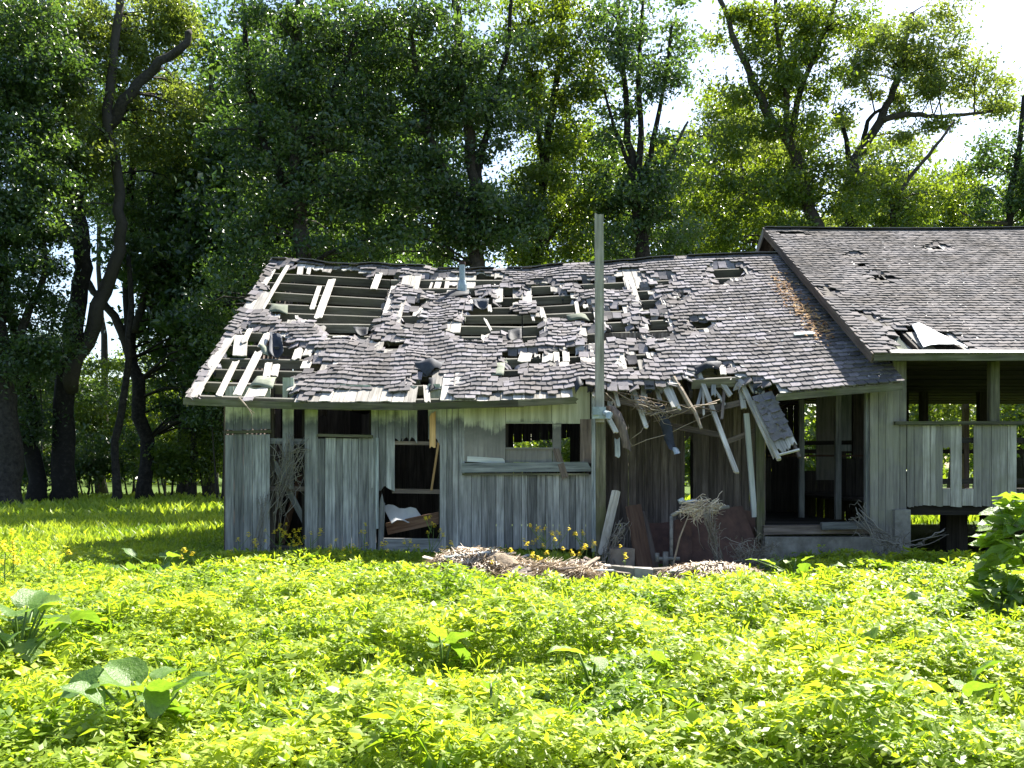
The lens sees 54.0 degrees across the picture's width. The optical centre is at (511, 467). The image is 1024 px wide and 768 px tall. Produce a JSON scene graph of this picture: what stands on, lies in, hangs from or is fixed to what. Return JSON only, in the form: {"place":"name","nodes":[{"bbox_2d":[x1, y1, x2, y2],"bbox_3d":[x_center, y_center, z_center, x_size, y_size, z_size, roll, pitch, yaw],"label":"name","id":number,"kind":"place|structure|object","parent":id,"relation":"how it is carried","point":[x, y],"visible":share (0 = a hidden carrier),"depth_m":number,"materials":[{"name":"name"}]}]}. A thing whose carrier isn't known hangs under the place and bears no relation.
{"place":"outdoors","nodes":[
{"label":"outdoors","id":0,"kind":"place"},
{"bbox_2d":[333,685,400,754],"bbox_3d":[-0.808,1.418,5.564,0.367,0.364,0.406,0,0,0],"label":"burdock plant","id":1,"kind":"object","parent":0,"point":[382,690],"visible":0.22,"depth_m":5.62,"materials":[{"name":"green plant"}]},
{"bbox_2d":[0,468,1023,767],"bbox_3d":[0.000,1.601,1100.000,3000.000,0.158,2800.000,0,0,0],"label":"ground","id":2,"kind":"structure","parent":0,"point":[922,530],"depth_m":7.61,"materials":[{"name":"green plant"}]},
{"bbox_2d":[0,547,20,605],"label":"mustard plant","id":3,"kind":"object","parent":2,"relation":"on","point":[1,562],"visible":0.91,"depth_m":11.50,"materials":[{"name":"yellow plant"}]},
{"bbox_2d":[0,528,23,581],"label":"mustard plant","id":4,"kind":"object","parent":2,"relation":"on","point":[4,544],"visible":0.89,"depth_m":12.46,"materials":[{"name":"yellow plant"}]},
{"bbox_2d":[21,432,51,494],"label":"shrub","id":5,"kind":"object","parent":2,"relation":"on","point":[46,459],"visible":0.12,"depth_m":47.12,"materials":[{"name":"green plant"}]},
{"bbox_2d":[0,588,101,664],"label":"burdock plant","id":6,"kind":"object","parent":2,"relation":"on","point":[34,600],"visible":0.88,"depth_m":7.63,"materials":[{"name":"green plant"}]},
{"bbox_2d":[13,332,88,452],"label":"shrub","id":7,"kind":"object","parent":2,"relation":"on","point":[49,387],"visible":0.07,"depth_m":49.71,"materials":[{"name":"green plant"}]},
{"bbox_2d":[0,0,109,505],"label":"shade tree","id":8,"kind":"object","parent":2,"relation":"on","point":[36,78],"visible":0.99,"depth_m":38.52,"materials":[{"name":"green plant"}]},
{"bbox_2d":[44,328,115,439],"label":"shrub","id":9,"kind":"object","parent":2,"relation":"on","point":[88,375],"visible":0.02,"depth_m":61.72,"materials":[{"name":"green plant"}]},
{"bbox_2d":[43,413,130,496],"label":"shrub","id":10,"kind":"object","parent":2,"relation":"on","point":[90,466],"visible":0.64,"depth_m":48.71,"materials":[{"name":"green plant"}]},
{"bbox_2d":[43,353,153,494],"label":"shrub","id":11,"kind":"object","parent":2,"relation":"on","point":[94,413],"visible":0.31,"depth_m":55.26,"materials":[{"name":"green plant"}]},
{"bbox_2d":[75,223,166,500],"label":"shade tree","id":12,"kind":"object","parent":2,"relation":"on","point":[122,393],"visible":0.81,"depth_m":43.02,"materials":[{"name":"green plant"}]},
{"bbox_2d":[2,0,244,502],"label":"shade tree","id":13,"kind":"object","parent":2,"relation":"on","point":[117,36],"visible":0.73,"depth_m":41.98,"materials":[{"name":"green plant"}]},
{"bbox_2d":[88,416,162,495],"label":"shrub","id":14,"kind":"object","parent":2,"relation":"on","point":[130,439],"visible":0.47,"depth_m":50.56,"materials":[{"name":"green plant"}]},
{"bbox_2d":[89,340,161,440],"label":"shrub","id":15,"kind":"object","parent":2,"relation":"on","point":[118,353],"visible":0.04,"depth_m":63.60,"materials":[{"name":"green plant"}]},
{"bbox_2d":[89,562,161,574],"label":"burdock plant","id":16,"kind":"object","parent":2,"relation":"on","point":[131,566],"visible":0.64,"depth_m":13.93,"materials":[{"name":"green plant"}]},
{"bbox_2d":[42,56,229,493],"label":"shade tree","id":17,"kind":"object","parent":2,"relation":"on","point":[104,355],"visible":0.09,"depth_m":59.81,"materials":[{"name":"green plant"}]},
{"bbox_2d":[56,656,216,749],"bbox_3d":[-2.116,1.350,5.676,0.820,0.493,0.627,0,0,-34],"label":"burdock plant","id":18,"kind":"object","parent":2,"relation":"on","point":[155,697],"visible":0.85,"depth_m":5.67,"materials":[{"name":"green plant"}]},
{"bbox_2d":[16,38,262,499],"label":"shade tree","id":19,"kind":"object","parent":2,"relation":"on","point":[137,213],"visible":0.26,"depth_m":45.80,"materials":[{"name":"green plant"}]},
{"bbox_2d":[124,380,180,493],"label":"shrub","id":20,"kind":"object","parent":2,"relation":"on","point":[154,427],"visible":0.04,"depth_m":53.56,"materials":[{"name":"green plant"}]},
{"bbox_2d":[122,548,184,570],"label":"burdock plant","id":21,"kind":"object","parent":2,"relation":"on","point":[172,558],"visible":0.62,"depth_m":14.72,"materials":[{"name":"green plant"}]},
{"bbox_2d":[108,434,207,495],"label":"shrub","id":22,"kind":"object","parent":2,"relation":"on","point":[160,473],"visible":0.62,"depth_m":46.34,"materials":[{"name":"green plant"}]},
{"bbox_2d":[142,329,217,495],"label":"shade tree","id":23,"kind":"object","parent":2,"relation":"on","point":[181,488],"visible":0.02,"depth_m":49.74,"materials":[{"name":"green plant"}]},
{"bbox_2d":[152,412,223,496],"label":"shrub","id":24,"kind":"object","parent":2,"relation":"on","point":[205,467],"visible":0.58,"depth_m":46.54,"materials":[{"name":"green plant"}]},
{"bbox_2d":[91,157,293,496],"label":"shade tree","id":25,"kind":"object","parent":2,"relation":"on","point":[192,488],"visible":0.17,"depth_m":45.11,"materials":[{"name":"green plant"}]},
{"bbox_2d":[119,0,277,496],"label":"shade tree","id":26,"kind":"object","parent":2,"relation":"on","point":[209,57],"visible":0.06,"depth_m":48.74,"materials":[{"name":"green plant"}]},
{"bbox_2d":[162,340,238,498],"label":"shade tree","id":27,"kind":"object","parent":2,"relation":"on","point":[208,411],"visible":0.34,"depth_m":43.41,"materials":[{"name":"green plant"}]},
{"bbox_2d":[179,565,245,577],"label":"burdock plant","id":28,"kind":"object","parent":2,"relation":"on","point":[225,569],"visible":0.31,"depth_m":13.48,"materials":[{"name":"green plant"}]},
{"bbox_2d":[143,165,323,390],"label":"shade tree","id":29,"kind":"object","parent":2,"relation":"on","point":[167,320],"visible":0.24,"depth_m":42.18,"materials":[{"name":"green plant"}]},
{"bbox_2d":[171,0,390,288],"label":"shade tree","id":30,"kind":"object","parent":2,"relation":"on","point":[213,164],"visible":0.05,"depth_m":43.69,"materials":[{"name":"green plant"}]},
{"bbox_2d":[146,0,437,370],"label":"shade tree","id":31,"kind":"object","parent":2,"relation":"on","point":[286,93],"visible":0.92,"depth_m":35.52,"materials":[{"name":"green plant"}]},
{"bbox_2d":[264,73,446,247],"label":"shade tree","id":32,"kind":"object","parent":2,"relation":"on","point":[386,180],"depth_m":55.11,"materials":[{"name":"green plant"}]},
{"bbox_2d":[275,13,459,267],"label":"shade tree","id":33,"kind":"object","parent":2,"relation":"on","point":[415,261],"visible":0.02,"depth_m":45.03,"materials":[{"name":"green plant"}]},
{"bbox_2d":[423,516,444,556],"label":"mustard plant","id":34,"kind":"object","parent":2,"relation":"on","point":[425,517],"visible":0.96,"depth_m":15.78,"materials":[{"name":"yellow plant"}]},
{"bbox_2d":[425,623,474,672],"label":"burdock plant","id":35,"kind":"object","parent":2,"relation":"on","point":[451,640],"visible":0.93,"depth_m":7.48,"materials":[{"name":"green plant"}]},
{"bbox_2d":[337,0,568,268],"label":"shade tree","id":36,"kind":"object","parent":2,"relation":"on","point":[471,218],"visible":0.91,"depth_m":36.30,"materials":[{"name":"green plant"}]},
{"bbox_2d":[360,52,579,267],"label":"shade tree","id":37,"kind":"object","parent":2,"relation":"on","point":[487,259],"visible":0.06,"depth_m":56.68,"materials":[{"name":"green plant"}]},
{"bbox_2d":[412,544,529,584],"bbox_3d":[-0.497,1.410,14.444,2.021,0.631,2.122,0,0,0],"label":"straw heap","id":38,"kind":"object","parent":2,"relation":"on","point":[478,557],"visible":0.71,"depth_m":14.01,"materials":[{"name":"white plant"}]},
{"bbox_2d":[461,680,517,723],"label":"burdock plant","id":39,"kind":"object","parent":2,"relation":"on","point":[487,685],"visible":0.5,"depth_m":5.96,"materials":[{"name":"green plant"}]},
{"bbox_2d":[0,532,1023,767],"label":"weeds","id":40,"kind":"object","parent":2,"relation":"on","point":[823,657],"visible":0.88,"depth_m":6.96,"materials":[{"name":"green plant"}]},
{"bbox_2d":[23,380,1013,485],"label":"wood","id":41,"kind":"object","parent":2,"relation":"on","point":[945,476],"depth_m":92.36,"materials":[{"name":"green plant"}]},
{"bbox_2d":[522,523,557,558],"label":"mustard plant","id":42,"kind":"object","parent":2,"relation":"on","point":[538,537],"visible":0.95,"depth_m":15.20,"materials":[{"name":"yellow plant"}]},
{"bbox_2d":[513,432,569,461],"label":"shrub","id":43,"kind":"object","parent":2,"relation":"on","point":[565,452],"visible":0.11,"depth_m":33.13,"materials":[{"name":"green plant"}]},
{"bbox_2d":[183,251,908,563],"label":"shed","id":44,"kind":"structure","parent":2,"relation":"on","point":[423,389],"depth_m":17.65,"materials":[{"name":"wood"}]},
{"bbox_2d":[249,495,270,551],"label":"dead vine","id":45,"kind":"object","parent":44,"relation":"attached to","point":[261,525],"visible":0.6,"depth_m":16.57,"materials":[{"name":"grey plant"}]},
{"bbox_2d":[264,434,311,541],"bbox_3d":[-3.720,0.413,16.623,0.825,1.994,0.279,0,0,0],"label":"dead vine","id":46,"kind":"object","parent":44,"relation":"hanging from","point":[294,451],"visible":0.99,"depth_m":16.60,"materials":[{"name":"grey plant"}]},
{"bbox_2d":[280,473,301,544],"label":"fallen beam","id":47,"kind":"structure","parent":44,"relation":"attached to","point":[289,515],"depth_m":17.43,"materials":[{"name":"grey wood"}]},
{"bbox_2d":[385,512,438,534],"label":"fallen beam","id":48,"kind":"structure","parent":44,"relation":"attached to","point":[416,522],"depth_m":17.02,"materials":[{"name":"brown wood"}]},
{"bbox_2d":[385,504,420,522],"bbox_3d":[-1.859,0.795,17.125,0.734,0.312,0.350,0,0,0],"label":"crumpled sheet","id":49,"kind":"object","parent":48,"relation":"on","point":[394,513],"visible":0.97,"depth_m":17.17,"materials":[{"name":"white metal"}]},
{"bbox_2d":[629,391,678,425],"bbox_3d":[2.307,-0.972,16.425,0.842,0.597,0.216,0,0,11],"label":"twig tangle","id":50,"kind":"object","parent":44,"relation":"hanging from","point":[645,406],"visible":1,"depth_m":16.42,"materials":[{"name":"wood"}]},
{"bbox_2d":[605,391,721,446],"bbox_3d":[2.490,-0.782,16.399,1.937,0.933,0.299,0,0,0],"label":"dry branch","id":51,"kind":"object","parent":44,"relation":"attached to","point":[695,406],"visible":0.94,"depth_m":16.46,"materials":[{"name":"wood"}]},
{"bbox_2d":[770,270,834,345],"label":"fallen leaves","id":52,"kind":"object","parent":44,"relation":"on","point":[804,310],"visible":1,"depth_m":18.97,"materials":[{"name":"brown plant"}]},
{"bbox_2d":[483,555,610,586],"bbox_3d":[0.322,1.485,14.109,2.255,0.507,2.187,0,0,0],"label":"straw heap","id":53,"kind":"object","parent":2,"relation":"on","point":[539,567],"visible":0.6,"depth_m":13.74,"materials":[{"name":"beige plant"}]},
{"bbox_2d":[476,0,631,446],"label":"shade tree","id":54,"kind":"object","parent":2,"relation":"on","point":[563,142],"visible":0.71,"depth_m":38.35,"materials":[{"name":"green plant"}]},
{"bbox_2d":[491,108,656,267],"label":"shade tree","id":55,"kind":"object","parent":2,"relation":"on","point":[583,169],"visible":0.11,"depth_m":59.53,"materials":[{"name":"green plant"}]},
{"bbox_2d":[546,645,609,694],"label":"burdock plant","id":56,"kind":"object","parent":2,"relation":"on","point":[601,663],"visible":0.85,"depth_m":6.85,"materials":[{"name":"green plant"}]},
{"bbox_2d":[562,556,630,576],"bbox_3d":[1.127,1.530,14.705,1.202,0.467,1.157,0,0,0],"label":"straw heap","id":57,"kind":"object","parent":2,"relation":"on","point":[589,562],"visible":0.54,"depth_m":14.53,"materials":[{"name":"beige plant"}]},
{"bbox_2d":[592,213,612,561],"bbox_3d":[1.446,-1.248,16.144,0.319,5.694,0.442,0,0,0],"label":"utility pole","id":58,"kind":"object","parent":2,"relation":"on","point":[600,414],"visible":0.91,"depth_m":16.16,"materials":[{"name":"wood"}]},
{"bbox_2d":[598,490,619,554],"bbox_3d":[1.556,0.893,16.124,0.140,1.095,0.050,14,-13,2],"label":"loose plank","id":59,"kind":"object","parent":2,"relation":"on","point":[611,509],"visible":0.89,"depth_m":16.11,"materials":[{"name":"grey wood"}]},
{"bbox_2d":[596,517,630,564],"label":"root clump","id":60,"kind":"object","parent":2,"relation":"on","point":[616,539],"visible":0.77,"depth_m":15.77,"materials":[{"name":"grey plant"}]},
{"bbox_2d":[607,545,634,566],"bbox_3d":[1.705,1.443,15.800,0.415,0.411,0.300,0,0,0],"label":"stone block","id":61,"kind":"object","parent":2,"relation":"on","point":[618,557],"depth_m":15.65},
{"bbox_2d":[597,564,669,577],"bbox_3d":[1.748,1.549,14.700,1.174,0.256,0.260,0,0,0],"label":"concrete edge","id":62,"kind":"object","parent":2,"relation":"on","point":[638,572],"visible":0.39,"depth_m":14.59,"materials":[{"name":"grey concrete"}]},
{"bbox_2d":[551,0,718,261],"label":"shade tree","id":63,"kind":"object","parent":2,"relation":"on","point":[636,190],"visible":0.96,"depth_m":37.68,"materials":[{"name":"green plant"}]},
{"bbox_2d":[625,504,652,567],"bbox_3d":[2.014,1.111,15.954,0.260,1.208,0.051,-5,-35,-1],"label":"loose plank","id":64,"kind":"object","parent":2,"relation":"on","point":[638,534],"visible":0.78,"depth_m":15.94,"materials":[{"name":"brown wood"}]},
{"bbox_2d":[616,651,675,700],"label":"burdock plant","id":65,"kind":"object","parent":2,"relation":"on","point":[659,656],"visible":0.36,"depth_m":6.63,"materials":[{"name":"green plant"}]},
{"bbox_2d":[642,511,658,567],"bbox_3d":[2.189,1.169,16.074,0.120,1.103,0.041,-7,-36,-1],"label":"loose plank","id":66,"kind":"object","parent":2,"relation":"on","point":[650,542],"visible":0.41,"depth_m":16.05,"materials":[{"name":"brown wood"}]},
{"bbox_2d":[570,123,776,259],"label":"shade tree","id":67,"kind":"object","parent":2,"relation":"on","point":[703,149],"visible":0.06,"depth_m":54.78,"materials":[{"name":"green plant"}]},
{"bbox_2d":[685,437,689,485],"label":"shrub","id":68,"kind":"object","parent":2,"relation":"on","point":[687,456],"visible":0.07,"depth_m":34.99,"materials":[{"name":"green plant"}]},
{"bbox_2d":[655,497,729,566],"bbox_3d":[2.908,1.068,15.898,1.445,1.187,0.221,0,0,-27],"label":"water pipe","id":69,"kind":"object","parent":2,"relation":"on","point":[665,558],"visible":0.78,"depth_m":15.70,"materials":[{"name":"metal"}]},
{"bbox_2d":[676,491,725,525],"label":"dry grass tuft","id":70,"kind":"object","parent":69,"relation":"on","point":[688,507],"visible":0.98,"depth_m":15.70,"materials":[{"name":"plant"}]},
{"bbox_2d":[649,506,761,566],"bbox_3d":[3.361,1.179,16.633,2.152,1.073,1.380,0,0,-6],"label":"rusty tank","id":71,"kind":"object","parent":2,"relation":"on","point":[738,521],"visible":0.58,"depth_m":16.42,"materials":[{"name":"metal"}]},
{"bbox_2d":[652,560,768,580],"bbox_3d":[2.836,1.522,14.300,1.827,0.421,1.449,0,0,0],"label":"straw heap","id":72,"kind":"object","parent":2,"relation":"on","point":[708,567],"visible":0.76,"depth_m":14.05,"materials":[{"name":"beige plant"}]},
{"bbox_2d":[696,506,725,561],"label":"dry grass tuft","id":73,"kind":"object","parent":2,"relation":"on","point":[708,527],"visible":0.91,"depth_m":15.57,"materials":[{"name":"beige plant"}]},
{"bbox_2d":[647,105,806,252],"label":"shade tree","id":74,"kind":"object","parent":2,"relation":"on","point":[692,132],"visible":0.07,"depth_m":62.48,"materials":[{"name":"green plant"}]},
{"bbox_2d":[674,78,819,246],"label":"shade tree","id":75,"kind":"object","parent":2,"relation":"on","point":[710,115],"visible":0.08,"depth_m":64.62,"materials":[{"name":"green plant"}]},
{"bbox_2d":[722,527,787,570],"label":"root clump","id":76,"kind":"object","parent":2,"relation":"on","point":[743,554],"visible":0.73,"depth_m":15.48,"materials":[{"name":"plant"}]},
{"bbox_2d":[651,0,888,253],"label":"shade tree","id":77,"kind":"object","parent":2,"relation":"on","point":[796,189],"visible":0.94,"depth_m":41.53,"materials":[{"name":"green plant"}]},
{"bbox_2d":[744,681,803,730],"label":"burdock plant","id":78,"kind":"object","parent":2,"relation":"on","point":[759,697],"visible":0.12,"depth_m":5.92,"materials":[{"name":"green plant"}]},
{"bbox_2d":[721,134,840,251],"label":"shade tree","id":79,"kind":"object","parent":2,"relation":"on","point":[764,150],"visible":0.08,"depth_m":58.58,"materials":[{"name":"green plant"}]},
{"bbox_2d":[745,556,846,577],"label":"burdock plant","id":80,"kind":"object","parent":2,"relation":"on","point":[802,566],"visible":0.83,"depth_m":14.35,"materials":[{"name":"green plant"}]},
{"bbox_2d":[765,404,851,470],"bbox_3d":[10.883,-0.486,34.799,4.262,4.498,4.222,0,0,-17],"label":"shrub","id":81,"kind":"object","parent":2,"relation":"on","point":[810,463],"visible":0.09,"depth_m":34.33,"materials":[{"name":"green plant"}]},
{"bbox_2d":[816,591,886,607],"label":"burdock plant","id":82,"kind":"object","parent":2,"relation":"on","point":[882,595],"visible":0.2,"depth_m":10.70,"materials":[{"name":"green plant"}]},
{"bbox_2d":[821,167,910,226],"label":"shade tree","id":83,"kind":"object","parent":2,"relation":"on","point":[889,176],"visible":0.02,"depth_m":62.98,"materials":[{"name":"green plant"}]},
{"bbox_2d":[863,627,879,643],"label":"burdock plant","id":84,"kind":"object","parent":2,"relation":"on","point":[872,632],"visible":0.24,"depth_m":7.43,"materials":[{"name":"green plant"}]},
{"bbox_2d":[846,500,916,556],"bbox_3d":[5.910,1.113,16.132,1.090,1.178,0.332,0,0,24],"label":"root clump","id":85,"kind":"object","parent":2,"relation":"on","point":[884,541],"visible":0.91,"depth_m":16.10,"materials":[{"name":"grey plant"}]},
{"bbox_2d":[905,528,948,547],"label":"dry branch","id":86,"kind":"object","parent":85,"relation":"on","point":[921,543],"visible":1,"depth_m":15.99,"materials":[{"name":"grey wood"}]},
{"bbox_2d":[819,123,957,226],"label":"shade tree","id":87,"kind":"object","parent":2,"relation":"on","point":[916,157],"visible":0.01,"depth_m":64.20,"materials":[{"name":"green plant"}]},
{"bbox_2d":[755,226,1023,557],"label":"raised shed","id":88,"kind":"structure","parent":2,"relation":"on","point":[933,360],"depth_m":18.29,"materials":[{"name":"wood"}]},
{"bbox_2d":[816,396,833,479],"bbox_3d":[7.022,-0.659,22.500,0.420,1.892,0.040,0,0,0],"label":"old door","id":89,"kind":"structure","parent":88,"relation":"attached to","point":[824,428],"depth_m":22.48,"materials":[{"name":"grey wood"}]},
{"bbox_2d":[841,394,851,450],"bbox_3d":[7.858,-1.048,23.500,0.400,1.347,0.040,0,0,0],"label":"old door","id":90,"kind":"structure","parent":88,"relation":"attached to","point":[846,417],"depth_m":23.48,"materials":[{"name":"white wood"}]},
{"bbox_2d":[819,121,974,226],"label":"shade tree","id":91,"kind":"object","parent":2,"relation":"on","point":[910,210],"visible":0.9,"depth_m":40.49,"materials":[{"name":"green plant"}]},
{"bbox_2d":[819,0,1023,226],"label":"tree","id":92,"kind":"object","parent":2,"relation":"on","point":[932,80],"visible":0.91,"depth_m":45.69,"materials":[{"name":"green plant"}]},
{"bbox_2d":[900,591,955,628],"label":"burdock plant","id":93,"kind":"object","parent":2,"relation":"on","point":[913,595],"visible":0.21,"depth_m":9.88,"materials":[{"name":"green plant"}]},
{"bbox_2d":[866,151,1002,418],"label":"shade tree","id":94,"kind":"object","parent":2,"relation":"on","point":[951,217],"visible":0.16,"depth_m":57.73,"materials":[{"name":"green plant"}]},
{"bbox_2d":[876,166,996,487],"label":"shade tree","id":95,"kind":"object","parent":2,"relation":"on","point":[948,485],"visible":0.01,"depth_m":62.02,"materials":[{"name":"green plant"}]},
{"bbox_2d":[909,404,975,456],"bbox_3d":[14.422,-0.982,35.884,4.021,5.489,4.149,0,0,-44],"label":"shrub","id":96,"kind":"object","parent":2,"relation":"on","point":[946,411],"visible":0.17,"depth_m":35.49,"materials":[{"name":"green plant"}]},
{"bbox_2d":[916,660,1003,717],"bbox_3d":[2.818,1.381,6.232,0.397,0.405,0.566,0,0,-35],"label":"burdock plant","id":97,"kind":"object","parent":2,"relation":"on","point":[970,688],"visible":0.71,"depth_m":6.16,"materials":[{"name":"green plant"}]},
{"bbox_2d":[935,404,1023,487],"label":"shrub","id":98,"kind":"object","parent":2,"relation":"on","point":[972,417],"visible":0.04,"depth_m":36.66,"materials":[{"name":"green plant"}]},
{"bbox_2d":[949,576,1023,621],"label":"leafy bush","id":99,"kind":"object","parent":2,"relation":"on","point":[977,592],"visible":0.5,"depth_m":9.38,"materials":[{"name":"green plant"}]},
{"bbox_2d":[953,95,1023,487],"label":"shade tree","id":100,"kind":"object","parent":2,"relation":"on","point":[1012,206],"visible":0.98,"depth_m":39.89,"materials":[{"name":"green plant"}]},
{"bbox_2d":[959,157,1023,420],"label":"shade tree","id":101,"kind":"object","parent":2,"relation":"on","point":[999,219],"visible":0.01,"depth_m":58.99,"materials":[{"name":"green plant"}]},
{"bbox_2d":[964,492,1023,616],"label":"leafy bush","id":102,"kind":"object","parent":2,"relation":"on","point":[1006,520],"visible":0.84,"depth_m":9.89,"materials":[{"name":"green plant"}]},
{"bbox_2d":[971,404,1023,478],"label":"shrub","id":103,"kind":"object","parent":2,"relation":"on","point":[1017,412],"visible":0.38,"depth_m":34.80,"materials":[{"name":"green plant"}]},
{"bbox_2d":[1,0,1023,467],"label":"sky","id":104,"kind":"structure","parent":0,"point":[1004,26],"materials":[{"name":"white"}]},
{"bbox_2d":[618,584,673,607],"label":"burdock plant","id":105,"kind":"object","parent":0,"point":[621,586],"visible":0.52,"depth_m":11.53,"materials":[{"name":"green plant"}]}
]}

